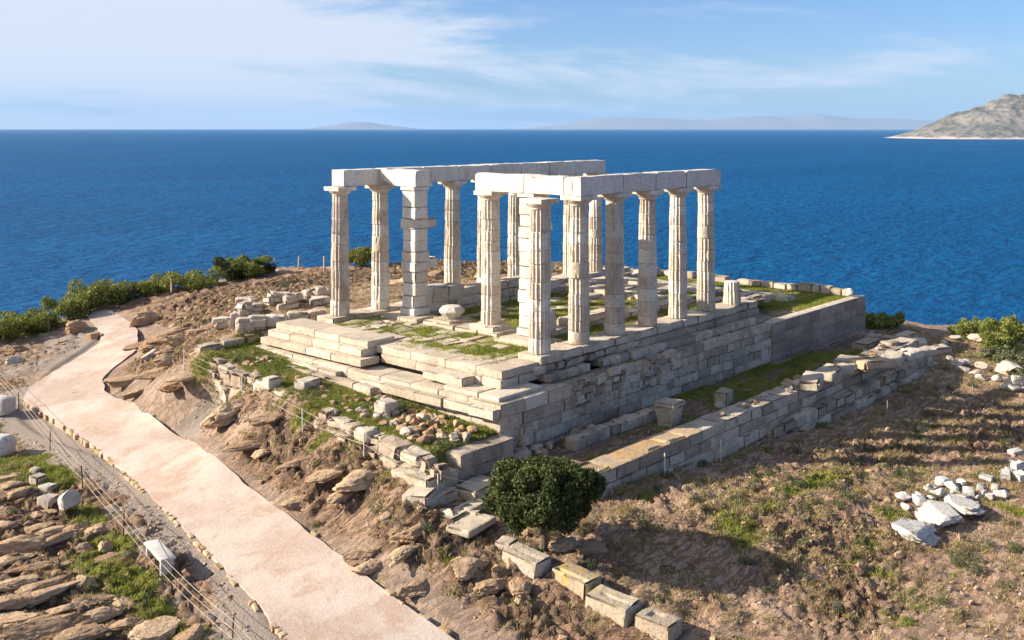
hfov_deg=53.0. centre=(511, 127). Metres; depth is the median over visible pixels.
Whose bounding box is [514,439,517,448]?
rubble stone
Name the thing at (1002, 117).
island hill
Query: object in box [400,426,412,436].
rubble stone
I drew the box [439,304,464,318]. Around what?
capital fragment
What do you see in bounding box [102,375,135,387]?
rock outcrop
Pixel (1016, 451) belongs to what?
marble fragment
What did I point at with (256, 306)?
marble block
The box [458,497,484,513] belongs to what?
paving slab
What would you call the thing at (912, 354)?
stone slab
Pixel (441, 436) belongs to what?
rubble stone
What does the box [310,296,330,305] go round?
marble block
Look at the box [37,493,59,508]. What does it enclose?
cut stone
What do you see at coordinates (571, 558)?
boulder
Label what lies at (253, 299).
marble block
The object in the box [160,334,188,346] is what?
rock outcrop
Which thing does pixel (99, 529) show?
rock ledge
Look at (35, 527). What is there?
rock ledge
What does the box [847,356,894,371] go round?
stone slab
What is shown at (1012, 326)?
bush
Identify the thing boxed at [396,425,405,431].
rubble stone
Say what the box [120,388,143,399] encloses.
rock outcrop
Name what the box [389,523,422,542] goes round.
boulder
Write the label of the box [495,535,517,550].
stone block
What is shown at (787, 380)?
rubble stone
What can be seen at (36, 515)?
rock ledge
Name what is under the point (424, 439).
rubble stone
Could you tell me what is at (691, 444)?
retaining wall
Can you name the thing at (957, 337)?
pale stone
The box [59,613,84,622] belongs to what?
rock ledge
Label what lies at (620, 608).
stone block
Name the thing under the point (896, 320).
bush
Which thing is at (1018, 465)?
marble fragment
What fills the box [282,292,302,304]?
marble block
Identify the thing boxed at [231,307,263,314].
marble block
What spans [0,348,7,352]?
boulder
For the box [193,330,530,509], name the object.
terrace wall
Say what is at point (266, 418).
rock outcrop
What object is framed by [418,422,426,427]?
rubble stone
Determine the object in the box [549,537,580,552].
boulder
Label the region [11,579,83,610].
rock ledge
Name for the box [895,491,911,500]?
marble fragment
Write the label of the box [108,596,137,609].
rock ledge
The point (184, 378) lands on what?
rock outcrop
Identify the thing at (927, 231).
sea
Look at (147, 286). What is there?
bush
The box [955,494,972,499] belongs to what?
marble fragment
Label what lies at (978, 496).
marble fragment
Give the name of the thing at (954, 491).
marble fragment
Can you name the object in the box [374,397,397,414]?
stone block
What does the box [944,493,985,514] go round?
marble slab
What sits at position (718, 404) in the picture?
rubble stone
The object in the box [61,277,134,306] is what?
bush
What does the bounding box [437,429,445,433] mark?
rubble stone
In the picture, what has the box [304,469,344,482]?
rock outcrop
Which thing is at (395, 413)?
rubble stone
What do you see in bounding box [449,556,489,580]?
rock outcrop
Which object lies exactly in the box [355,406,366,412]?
rubble stone
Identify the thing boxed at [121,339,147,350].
rock outcrop
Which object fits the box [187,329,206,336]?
rock outcrop
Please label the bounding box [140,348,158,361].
rock outcrop
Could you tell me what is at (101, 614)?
rock ledge
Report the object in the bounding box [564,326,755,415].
weeds
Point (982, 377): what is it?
pale stone
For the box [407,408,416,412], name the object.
rubble stone
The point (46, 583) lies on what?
rock ledge
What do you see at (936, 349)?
stone slab
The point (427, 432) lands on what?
rubble stone
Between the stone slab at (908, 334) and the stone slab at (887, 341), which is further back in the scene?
the stone slab at (908, 334)
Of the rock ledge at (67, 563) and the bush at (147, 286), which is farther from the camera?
the bush at (147, 286)
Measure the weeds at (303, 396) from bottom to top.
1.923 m
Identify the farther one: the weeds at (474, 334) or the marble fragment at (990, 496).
the weeds at (474, 334)
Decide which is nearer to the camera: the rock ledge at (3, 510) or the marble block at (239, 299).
the rock ledge at (3, 510)
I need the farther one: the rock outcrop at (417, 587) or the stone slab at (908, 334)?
the stone slab at (908, 334)
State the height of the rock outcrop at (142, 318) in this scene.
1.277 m
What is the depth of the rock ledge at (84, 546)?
32.15 m
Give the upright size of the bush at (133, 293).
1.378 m
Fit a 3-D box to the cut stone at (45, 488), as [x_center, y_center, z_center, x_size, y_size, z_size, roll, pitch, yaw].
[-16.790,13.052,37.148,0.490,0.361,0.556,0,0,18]
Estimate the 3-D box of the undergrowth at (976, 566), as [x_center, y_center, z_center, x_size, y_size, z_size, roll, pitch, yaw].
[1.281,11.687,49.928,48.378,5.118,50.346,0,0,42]
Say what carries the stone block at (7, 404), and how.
on the ground at (178, 411)
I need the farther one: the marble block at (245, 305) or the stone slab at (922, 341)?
the stone slab at (922, 341)
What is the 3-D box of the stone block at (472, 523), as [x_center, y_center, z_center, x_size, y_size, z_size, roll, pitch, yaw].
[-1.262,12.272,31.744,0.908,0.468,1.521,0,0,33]
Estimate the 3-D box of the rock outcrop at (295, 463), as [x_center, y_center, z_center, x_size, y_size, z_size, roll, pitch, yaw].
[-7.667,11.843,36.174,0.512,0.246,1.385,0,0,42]
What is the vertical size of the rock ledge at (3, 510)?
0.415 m
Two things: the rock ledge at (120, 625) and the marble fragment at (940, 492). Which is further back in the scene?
the marble fragment at (940, 492)
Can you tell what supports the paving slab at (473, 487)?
on the ground at (178, 411)
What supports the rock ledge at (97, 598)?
on the ground at (178, 411)
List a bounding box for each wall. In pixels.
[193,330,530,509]
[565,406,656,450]
[580,330,937,498]
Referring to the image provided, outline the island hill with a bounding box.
[885,94,1023,138]
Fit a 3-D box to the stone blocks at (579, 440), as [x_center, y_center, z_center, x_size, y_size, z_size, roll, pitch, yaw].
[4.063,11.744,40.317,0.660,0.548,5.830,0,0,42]
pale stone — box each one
[945,355,953,361]
[949,335,962,340]
[950,359,965,366]
[955,366,969,372]
[964,359,971,364]
[967,333,982,341]
[968,370,981,374]
[972,361,990,369]
[975,374,987,380]
[991,374,1003,381]
[993,360,1023,376]
[999,382,1019,391]
[1000,375,1023,390]
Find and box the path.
[24,310,454,639]
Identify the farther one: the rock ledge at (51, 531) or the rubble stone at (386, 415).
the rubble stone at (386, 415)
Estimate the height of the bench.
0.537 m
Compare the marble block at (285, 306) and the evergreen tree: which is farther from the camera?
the marble block at (285, 306)
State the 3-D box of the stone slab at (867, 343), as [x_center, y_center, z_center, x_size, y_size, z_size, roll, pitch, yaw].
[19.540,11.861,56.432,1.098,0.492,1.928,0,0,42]
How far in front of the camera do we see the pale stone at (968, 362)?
57.30 m
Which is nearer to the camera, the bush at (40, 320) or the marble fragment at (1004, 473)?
the marble fragment at (1004, 473)
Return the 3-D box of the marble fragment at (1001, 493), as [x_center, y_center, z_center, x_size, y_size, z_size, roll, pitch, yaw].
[18.032,13.483,37.878,0.531,0.368,0.288,0,0,28]
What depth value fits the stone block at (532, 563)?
29.98 m
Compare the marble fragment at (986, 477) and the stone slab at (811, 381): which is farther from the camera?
the stone slab at (811, 381)
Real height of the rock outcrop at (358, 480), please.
0.537 m
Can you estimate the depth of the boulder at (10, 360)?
55.12 m
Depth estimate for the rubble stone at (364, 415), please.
37.54 m
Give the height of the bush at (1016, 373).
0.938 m
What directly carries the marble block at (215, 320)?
on the ground at (178, 411)
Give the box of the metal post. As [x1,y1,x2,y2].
[720,439,721,460]
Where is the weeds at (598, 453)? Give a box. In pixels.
[0,287,1021,639]
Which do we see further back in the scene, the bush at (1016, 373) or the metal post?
the bush at (1016, 373)
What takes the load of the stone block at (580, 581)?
on the ground at (178, 411)
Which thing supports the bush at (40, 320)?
on the ground at (178, 411)
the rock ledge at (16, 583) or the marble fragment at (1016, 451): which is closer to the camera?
the rock ledge at (16, 583)
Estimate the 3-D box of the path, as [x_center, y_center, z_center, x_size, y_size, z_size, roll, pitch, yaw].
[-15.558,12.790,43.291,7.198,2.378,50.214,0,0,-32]
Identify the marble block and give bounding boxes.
[212,316,229,323]
[228,312,238,328]
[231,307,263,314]
[233,308,248,316]
[235,296,256,303]
[235,317,254,331]
[236,301,253,308]
[243,296,258,302]
[249,314,267,329]
[252,302,264,307]
[253,304,263,311]
[263,296,280,304]
[265,314,285,327]
[267,291,289,300]
[276,301,299,310]
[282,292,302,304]
[283,293,298,302]
[287,311,310,319]
[301,287,314,297]
[308,309,325,317]
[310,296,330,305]
[311,286,326,295]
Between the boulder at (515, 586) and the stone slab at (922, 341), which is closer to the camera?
the boulder at (515, 586)
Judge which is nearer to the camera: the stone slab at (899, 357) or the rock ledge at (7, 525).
the rock ledge at (7, 525)
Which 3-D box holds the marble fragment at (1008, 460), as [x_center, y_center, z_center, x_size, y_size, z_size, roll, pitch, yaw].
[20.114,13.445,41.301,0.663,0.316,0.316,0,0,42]
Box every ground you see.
[0,259,1023,639]
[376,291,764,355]
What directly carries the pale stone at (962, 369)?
on the ground at (178, 411)
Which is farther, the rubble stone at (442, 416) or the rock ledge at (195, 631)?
the rubble stone at (442, 416)
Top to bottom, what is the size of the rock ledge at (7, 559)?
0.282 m
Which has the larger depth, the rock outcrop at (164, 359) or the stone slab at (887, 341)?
the stone slab at (887, 341)
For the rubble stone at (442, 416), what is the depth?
37.84 m
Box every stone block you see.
[262,375,280,389]
[294,376,319,390]
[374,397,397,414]
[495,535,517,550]
[502,542,550,579]
[519,423,533,445]
[552,562,601,599]
[585,584,640,627]
[635,606,681,639]
[714,387,732,406]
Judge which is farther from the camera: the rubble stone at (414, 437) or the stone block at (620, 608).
the rubble stone at (414, 437)
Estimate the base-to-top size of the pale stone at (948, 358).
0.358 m
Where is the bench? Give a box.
[144,539,175,575]
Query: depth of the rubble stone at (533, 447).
37.69 m
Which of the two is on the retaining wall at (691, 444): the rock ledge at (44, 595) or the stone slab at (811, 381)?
the stone slab at (811, 381)
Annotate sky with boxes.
[0,0,1023,128]
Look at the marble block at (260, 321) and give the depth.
47.74 m
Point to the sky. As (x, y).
(65, 64)
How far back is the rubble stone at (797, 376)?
48.48 m
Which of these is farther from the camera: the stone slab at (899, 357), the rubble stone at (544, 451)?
the stone slab at (899, 357)
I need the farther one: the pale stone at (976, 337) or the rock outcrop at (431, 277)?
the rock outcrop at (431, 277)
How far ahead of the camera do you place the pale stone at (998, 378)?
55.00 m
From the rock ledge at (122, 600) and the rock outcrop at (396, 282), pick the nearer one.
the rock ledge at (122, 600)
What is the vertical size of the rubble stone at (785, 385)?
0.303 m
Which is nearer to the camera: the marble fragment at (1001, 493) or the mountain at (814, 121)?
the marble fragment at (1001, 493)
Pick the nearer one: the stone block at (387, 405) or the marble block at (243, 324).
the stone block at (387, 405)
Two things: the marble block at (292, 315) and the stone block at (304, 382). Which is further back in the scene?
the marble block at (292, 315)
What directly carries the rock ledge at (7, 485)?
on the ground at (178, 411)
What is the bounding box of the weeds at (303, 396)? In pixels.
[192,345,494,452]
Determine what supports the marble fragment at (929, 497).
on the ground at (178, 411)
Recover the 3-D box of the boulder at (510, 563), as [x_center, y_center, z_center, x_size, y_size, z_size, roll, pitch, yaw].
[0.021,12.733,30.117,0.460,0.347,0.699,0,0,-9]
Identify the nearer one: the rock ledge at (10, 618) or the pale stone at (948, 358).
the rock ledge at (10, 618)
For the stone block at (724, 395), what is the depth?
44.05 m
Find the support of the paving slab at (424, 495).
on the ground at (178, 411)
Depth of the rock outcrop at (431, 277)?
68.27 m
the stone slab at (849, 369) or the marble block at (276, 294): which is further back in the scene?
the marble block at (276, 294)
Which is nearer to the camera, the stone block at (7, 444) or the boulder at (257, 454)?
the boulder at (257, 454)
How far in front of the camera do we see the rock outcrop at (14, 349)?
57.60 m
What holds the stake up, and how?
on the ground at (178, 411)
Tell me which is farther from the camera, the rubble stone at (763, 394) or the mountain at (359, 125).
the mountain at (359, 125)
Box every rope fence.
[1,374,250,639]
[183,350,484,494]
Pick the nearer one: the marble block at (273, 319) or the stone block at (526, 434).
the stone block at (526, 434)
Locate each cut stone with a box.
[29,466,41,473]
[29,472,46,484]
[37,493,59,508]
[38,482,56,494]
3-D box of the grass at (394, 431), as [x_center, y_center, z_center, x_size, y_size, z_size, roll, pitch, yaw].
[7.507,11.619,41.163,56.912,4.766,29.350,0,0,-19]
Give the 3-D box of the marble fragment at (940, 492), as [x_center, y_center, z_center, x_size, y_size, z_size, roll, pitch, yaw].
[15.756,13.442,37.890,0.442,0.412,0.653,0,0,42]
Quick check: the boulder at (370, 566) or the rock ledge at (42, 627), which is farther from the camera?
the boulder at (370, 566)
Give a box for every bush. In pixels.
[0,310,35,338]
[3,307,61,330]
[39,292,101,318]
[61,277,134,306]
[105,281,140,300]
[134,273,170,295]
[160,266,224,290]
[212,255,243,281]
[223,253,272,277]
[242,255,276,273]
[349,245,371,265]
[866,312,887,329]
[874,311,905,328]
[947,316,995,339]
[978,331,1017,347]
[980,344,1023,366]
[984,314,1023,341]
[1005,365,1023,376]
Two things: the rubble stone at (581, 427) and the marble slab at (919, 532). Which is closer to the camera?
the marble slab at (919, 532)
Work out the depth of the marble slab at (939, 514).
35.47 m
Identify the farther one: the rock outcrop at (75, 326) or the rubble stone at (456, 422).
the rock outcrop at (75, 326)
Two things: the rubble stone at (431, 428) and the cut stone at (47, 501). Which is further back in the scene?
the rubble stone at (431, 428)
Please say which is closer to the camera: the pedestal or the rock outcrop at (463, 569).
the rock outcrop at (463, 569)
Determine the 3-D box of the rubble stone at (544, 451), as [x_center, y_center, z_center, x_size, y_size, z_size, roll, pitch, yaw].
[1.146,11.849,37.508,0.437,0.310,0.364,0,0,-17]
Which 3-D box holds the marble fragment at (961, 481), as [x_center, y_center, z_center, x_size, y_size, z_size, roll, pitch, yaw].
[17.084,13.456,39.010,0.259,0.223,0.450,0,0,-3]
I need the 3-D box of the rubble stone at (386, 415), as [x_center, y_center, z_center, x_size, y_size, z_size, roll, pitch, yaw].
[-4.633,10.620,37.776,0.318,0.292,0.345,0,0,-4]
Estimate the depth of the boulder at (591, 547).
31.29 m
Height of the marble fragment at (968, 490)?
0.354 m
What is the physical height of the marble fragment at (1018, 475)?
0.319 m
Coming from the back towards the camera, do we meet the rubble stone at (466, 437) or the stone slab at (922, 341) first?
the stone slab at (922, 341)
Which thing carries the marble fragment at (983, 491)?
on the ground at (178, 411)
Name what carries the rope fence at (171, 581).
on the ground at (178, 411)
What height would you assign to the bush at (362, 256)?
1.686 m
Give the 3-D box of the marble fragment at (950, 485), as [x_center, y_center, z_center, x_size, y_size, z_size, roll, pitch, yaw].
[16.496,13.380,38.408,0.370,0.310,0.720,0,0,-15]
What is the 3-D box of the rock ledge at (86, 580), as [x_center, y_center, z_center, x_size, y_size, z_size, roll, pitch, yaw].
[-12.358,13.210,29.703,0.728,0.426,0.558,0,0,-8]
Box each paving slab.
[402,485,438,506]
[440,506,467,522]
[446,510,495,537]
[454,475,490,500]
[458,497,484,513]
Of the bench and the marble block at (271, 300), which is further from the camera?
the marble block at (271, 300)
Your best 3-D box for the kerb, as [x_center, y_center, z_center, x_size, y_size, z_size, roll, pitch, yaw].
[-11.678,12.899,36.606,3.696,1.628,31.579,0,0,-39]
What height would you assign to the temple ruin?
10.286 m
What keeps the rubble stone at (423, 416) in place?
on the ground at (178, 411)
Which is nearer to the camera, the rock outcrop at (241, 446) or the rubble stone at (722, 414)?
the rock outcrop at (241, 446)
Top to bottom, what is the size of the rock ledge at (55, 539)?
0.256 m
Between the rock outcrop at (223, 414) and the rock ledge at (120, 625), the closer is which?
the rock ledge at (120, 625)
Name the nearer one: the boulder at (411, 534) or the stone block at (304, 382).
the boulder at (411, 534)
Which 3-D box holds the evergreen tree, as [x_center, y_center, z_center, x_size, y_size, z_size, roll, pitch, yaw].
[0.867,11.513,31.243,3.563,2.972,3.520,0,0,42]
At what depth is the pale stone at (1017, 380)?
53.64 m
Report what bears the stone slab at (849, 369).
on the retaining wall at (691, 444)
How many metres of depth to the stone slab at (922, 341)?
59.66 m
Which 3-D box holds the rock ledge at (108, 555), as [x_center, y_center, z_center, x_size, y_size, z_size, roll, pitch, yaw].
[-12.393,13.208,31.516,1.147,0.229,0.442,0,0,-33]
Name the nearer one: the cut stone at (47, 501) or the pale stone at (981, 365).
the cut stone at (47, 501)
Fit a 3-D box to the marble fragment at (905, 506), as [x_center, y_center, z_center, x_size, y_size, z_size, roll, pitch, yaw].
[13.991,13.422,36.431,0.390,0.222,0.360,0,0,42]
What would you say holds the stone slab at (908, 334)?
on the ground at (178, 411)
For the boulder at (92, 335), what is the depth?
59.19 m
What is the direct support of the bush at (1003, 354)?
on the ground at (178, 411)
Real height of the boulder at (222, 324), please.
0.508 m
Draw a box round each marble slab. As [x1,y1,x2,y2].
[891,518,940,546]
[914,500,963,527]
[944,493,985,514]
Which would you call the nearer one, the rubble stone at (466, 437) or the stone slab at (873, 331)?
the rubble stone at (466, 437)
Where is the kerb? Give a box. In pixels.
[23,398,451,639]
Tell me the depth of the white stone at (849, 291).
60.38 m
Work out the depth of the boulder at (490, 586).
28.70 m
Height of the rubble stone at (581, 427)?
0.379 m
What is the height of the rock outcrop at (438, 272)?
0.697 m
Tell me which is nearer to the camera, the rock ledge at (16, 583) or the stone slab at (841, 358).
the rock ledge at (16, 583)
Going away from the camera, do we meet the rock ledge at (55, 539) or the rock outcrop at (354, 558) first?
the rock outcrop at (354, 558)
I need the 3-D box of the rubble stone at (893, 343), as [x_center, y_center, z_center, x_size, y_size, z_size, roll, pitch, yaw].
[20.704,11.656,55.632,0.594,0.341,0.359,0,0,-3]
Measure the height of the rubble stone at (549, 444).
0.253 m
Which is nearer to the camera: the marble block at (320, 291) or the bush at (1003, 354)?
the marble block at (320, 291)
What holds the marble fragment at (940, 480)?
on the ground at (178, 411)
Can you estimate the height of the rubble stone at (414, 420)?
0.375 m
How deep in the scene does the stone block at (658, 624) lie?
27.48 m
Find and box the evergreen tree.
[481,455,608,551]
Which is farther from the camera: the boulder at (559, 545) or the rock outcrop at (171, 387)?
the rock outcrop at (171, 387)
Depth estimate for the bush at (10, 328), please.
60.09 m
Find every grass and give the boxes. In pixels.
[0,259,1023,639]
[0,327,1023,639]
[657,275,851,320]
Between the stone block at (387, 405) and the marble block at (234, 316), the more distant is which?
the marble block at (234, 316)
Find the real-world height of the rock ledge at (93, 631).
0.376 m
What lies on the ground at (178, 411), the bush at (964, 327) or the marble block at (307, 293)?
the bush at (964, 327)
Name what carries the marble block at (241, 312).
on the ground at (178, 411)
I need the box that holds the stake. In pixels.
[170,278,172,293]
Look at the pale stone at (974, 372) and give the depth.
55.65 m
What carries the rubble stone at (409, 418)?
on the ground at (178, 411)
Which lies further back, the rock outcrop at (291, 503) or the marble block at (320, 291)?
the marble block at (320, 291)
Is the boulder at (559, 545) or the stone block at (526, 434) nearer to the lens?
the boulder at (559, 545)
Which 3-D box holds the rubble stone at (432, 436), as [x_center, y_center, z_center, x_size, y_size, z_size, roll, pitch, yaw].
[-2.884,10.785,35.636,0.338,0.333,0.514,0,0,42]
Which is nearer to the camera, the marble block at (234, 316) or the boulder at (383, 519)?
the boulder at (383, 519)
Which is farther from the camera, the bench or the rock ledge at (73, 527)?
the rock ledge at (73, 527)
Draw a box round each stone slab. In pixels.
[798,371,823,391]
[814,363,845,381]
[831,362,854,376]
[833,354,859,369]
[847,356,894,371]
[852,338,882,349]
[868,330,877,333]
[880,339,906,345]
[881,350,905,365]
[895,330,917,338]
[898,347,923,361]
[914,337,926,347]
[918,343,951,356]
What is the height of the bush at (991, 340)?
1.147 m
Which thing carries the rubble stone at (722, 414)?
on the retaining wall at (691, 444)
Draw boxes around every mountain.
[307,122,417,128]
[521,113,934,129]
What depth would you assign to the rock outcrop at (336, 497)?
33.40 m
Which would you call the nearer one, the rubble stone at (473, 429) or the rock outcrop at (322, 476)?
the rock outcrop at (322, 476)
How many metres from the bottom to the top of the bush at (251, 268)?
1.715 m
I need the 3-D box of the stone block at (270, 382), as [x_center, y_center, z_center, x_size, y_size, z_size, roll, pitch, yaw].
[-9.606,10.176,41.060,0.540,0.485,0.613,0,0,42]
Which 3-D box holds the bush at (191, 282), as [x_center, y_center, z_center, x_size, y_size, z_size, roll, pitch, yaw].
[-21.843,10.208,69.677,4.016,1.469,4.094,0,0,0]
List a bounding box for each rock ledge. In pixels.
[0,472,25,481]
[0,481,28,489]
[0,506,13,518]
[0,520,22,530]
[0,534,46,556]
[0,553,33,566]
[0,560,51,574]
[0,573,37,592]
[0,590,37,609]
[0,611,39,629]
[0,614,74,639]
[7,486,34,499]
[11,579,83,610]
[14,574,70,592]
[19,521,55,532]
[26,508,57,518]
[35,525,68,536]
[38,602,87,614]
[44,530,78,547]
[53,623,111,639]
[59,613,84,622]
[60,558,75,567]
[62,523,88,531]
[75,541,94,552]
[75,606,122,625]
[76,575,96,593]
[80,594,116,606]
[84,522,107,536]
[94,552,122,562]
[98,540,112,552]
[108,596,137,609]
[108,617,143,630]
[127,615,179,639]
[173,623,206,639]
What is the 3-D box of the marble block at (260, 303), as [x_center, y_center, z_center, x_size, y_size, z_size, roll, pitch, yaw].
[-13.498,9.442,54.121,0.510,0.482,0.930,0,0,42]
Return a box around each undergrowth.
[0,260,1023,639]
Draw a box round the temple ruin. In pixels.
[255,160,868,448]
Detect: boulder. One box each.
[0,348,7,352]
[5,356,22,365]
[58,490,80,511]
[85,332,100,339]
[215,320,227,329]
[250,449,267,459]
[350,558,381,574]
[374,511,392,525]
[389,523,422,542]
[473,578,505,596]
[505,557,516,568]
[505,577,532,595]
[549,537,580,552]
[562,554,587,565]
[574,540,607,555]
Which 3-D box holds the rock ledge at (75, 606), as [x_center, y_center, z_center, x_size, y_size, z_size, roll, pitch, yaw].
[-12.250,13.125,28.013,1.310,0.236,0.525,0,0,-28]
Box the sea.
[0,129,1023,324]
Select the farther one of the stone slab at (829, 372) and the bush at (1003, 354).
the bush at (1003, 354)
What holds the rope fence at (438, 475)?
on the ground at (178, 411)
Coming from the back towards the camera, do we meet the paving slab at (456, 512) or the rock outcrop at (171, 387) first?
the rock outcrop at (171, 387)
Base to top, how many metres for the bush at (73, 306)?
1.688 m
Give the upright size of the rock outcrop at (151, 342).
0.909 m
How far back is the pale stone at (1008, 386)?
53.40 m
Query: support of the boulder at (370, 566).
on the ground at (178, 411)
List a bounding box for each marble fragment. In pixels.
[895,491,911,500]
[900,502,911,509]
[912,494,927,506]
[923,484,937,492]
[926,495,934,499]
[932,488,945,497]
[934,476,951,485]
[945,481,958,490]
[950,489,959,493]
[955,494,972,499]
[956,478,966,485]
[963,486,974,498]
[975,494,981,499]
[976,482,984,490]
[978,473,994,481]
[981,489,989,496]
[984,493,994,499]
[991,483,999,490]
[993,490,1008,498]
[1000,469,1010,479]
[1003,457,1016,464]
[1007,447,1023,455]
[1010,460,1023,470]
[1011,470,1023,481]
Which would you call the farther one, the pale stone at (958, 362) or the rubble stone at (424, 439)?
the pale stone at (958, 362)
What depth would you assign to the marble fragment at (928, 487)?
38.27 m
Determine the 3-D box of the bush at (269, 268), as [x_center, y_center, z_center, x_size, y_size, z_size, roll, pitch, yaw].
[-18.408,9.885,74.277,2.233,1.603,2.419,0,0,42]
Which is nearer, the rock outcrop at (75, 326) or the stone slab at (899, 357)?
the stone slab at (899, 357)
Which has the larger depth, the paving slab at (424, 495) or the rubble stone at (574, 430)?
the rubble stone at (574, 430)
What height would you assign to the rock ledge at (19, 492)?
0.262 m
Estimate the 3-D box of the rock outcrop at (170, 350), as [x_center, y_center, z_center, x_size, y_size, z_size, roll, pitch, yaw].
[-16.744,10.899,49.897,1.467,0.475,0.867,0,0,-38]
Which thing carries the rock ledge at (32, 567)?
on the ground at (178, 411)
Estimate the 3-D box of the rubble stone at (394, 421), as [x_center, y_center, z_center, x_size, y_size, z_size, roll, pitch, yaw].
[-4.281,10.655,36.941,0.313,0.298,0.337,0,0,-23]
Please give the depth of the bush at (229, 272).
72.13 m
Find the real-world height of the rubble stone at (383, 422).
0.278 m
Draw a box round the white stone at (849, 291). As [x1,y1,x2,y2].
[846,288,852,294]
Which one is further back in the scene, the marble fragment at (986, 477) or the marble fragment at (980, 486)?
the marble fragment at (986, 477)
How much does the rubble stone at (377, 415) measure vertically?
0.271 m
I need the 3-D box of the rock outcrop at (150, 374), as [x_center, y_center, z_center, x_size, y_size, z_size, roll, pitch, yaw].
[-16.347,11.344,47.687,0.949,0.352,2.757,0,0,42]
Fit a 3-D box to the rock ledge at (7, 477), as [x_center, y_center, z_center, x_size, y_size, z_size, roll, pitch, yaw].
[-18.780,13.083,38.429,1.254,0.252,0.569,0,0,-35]
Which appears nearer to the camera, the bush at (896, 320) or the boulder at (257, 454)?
the boulder at (257, 454)
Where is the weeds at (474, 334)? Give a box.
[343,317,527,360]
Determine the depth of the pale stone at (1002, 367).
55.93 m
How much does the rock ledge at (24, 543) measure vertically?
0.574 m
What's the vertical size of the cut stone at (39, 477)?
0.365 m
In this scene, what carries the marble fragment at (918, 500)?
on the ground at (178, 411)
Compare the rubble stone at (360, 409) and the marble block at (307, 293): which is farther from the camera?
the marble block at (307, 293)
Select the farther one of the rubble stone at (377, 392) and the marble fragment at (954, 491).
the rubble stone at (377, 392)
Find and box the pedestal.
[654,397,685,427]
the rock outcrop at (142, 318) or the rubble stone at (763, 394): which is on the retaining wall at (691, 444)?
the rubble stone at (763, 394)
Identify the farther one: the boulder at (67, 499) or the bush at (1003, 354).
the bush at (1003, 354)
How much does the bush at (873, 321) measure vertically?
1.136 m
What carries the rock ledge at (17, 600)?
on the ground at (178, 411)
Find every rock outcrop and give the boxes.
[3,345,26,355]
[62,319,90,334]
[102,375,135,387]
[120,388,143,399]
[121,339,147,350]
[129,311,159,326]
[131,367,162,379]
[136,327,188,350]
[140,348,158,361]
[152,353,176,365]
[154,347,175,355]
[158,382,182,392]
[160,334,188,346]
[162,374,194,382]
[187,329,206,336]
[200,398,245,428]
[221,440,262,452]
[246,411,285,426]
[276,458,303,468]
[279,495,303,510]
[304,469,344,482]
[326,491,354,503]
[332,469,377,491]
[343,542,383,566]
[386,543,422,566]
[390,279,401,285]
[395,578,428,596]
[428,270,443,275]
[428,275,439,279]
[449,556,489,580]
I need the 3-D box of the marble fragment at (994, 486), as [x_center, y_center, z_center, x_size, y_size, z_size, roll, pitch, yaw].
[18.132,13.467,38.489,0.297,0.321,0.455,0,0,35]
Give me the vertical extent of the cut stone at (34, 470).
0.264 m
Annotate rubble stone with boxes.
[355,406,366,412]
[360,412,369,418]
[372,412,380,417]
[373,390,381,395]
[378,420,387,426]
[382,413,389,418]
[388,419,396,424]
[392,410,399,416]
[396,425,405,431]
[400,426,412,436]
[406,415,413,422]
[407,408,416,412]
[407,434,420,441]
[410,417,421,424]
[414,425,424,432]
[415,435,430,443]
[416,413,428,420]
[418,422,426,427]
[423,430,432,434]
[425,434,435,441]
[427,420,436,427]
[428,426,433,434]
[435,433,448,438]
[436,414,445,418]
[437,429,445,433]
[449,431,459,441]
[453,419,461,426]
[461,432,471,443]
[467,425,478,433]
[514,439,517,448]
[529,444,542,451]
[539,448,547,455]
[546,441,552,448]
[569,428,579,435]
[576,424,584,430]
[714,401,726,407]
[717,412,725,416]
[760,392,768,396]
[782,382,792,388]
[783,378,792,381]
[792,374,801,378]
[888,340,899,345]
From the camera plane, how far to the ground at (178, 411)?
33.79 m
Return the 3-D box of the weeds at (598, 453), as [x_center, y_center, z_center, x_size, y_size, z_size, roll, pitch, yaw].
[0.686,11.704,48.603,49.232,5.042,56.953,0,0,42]
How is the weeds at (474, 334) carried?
on the ground at (600, 298)
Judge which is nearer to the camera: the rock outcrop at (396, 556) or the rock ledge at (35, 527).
the rock outcrop at (396, 556)
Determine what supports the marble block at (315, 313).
on the ground at (178, 411)

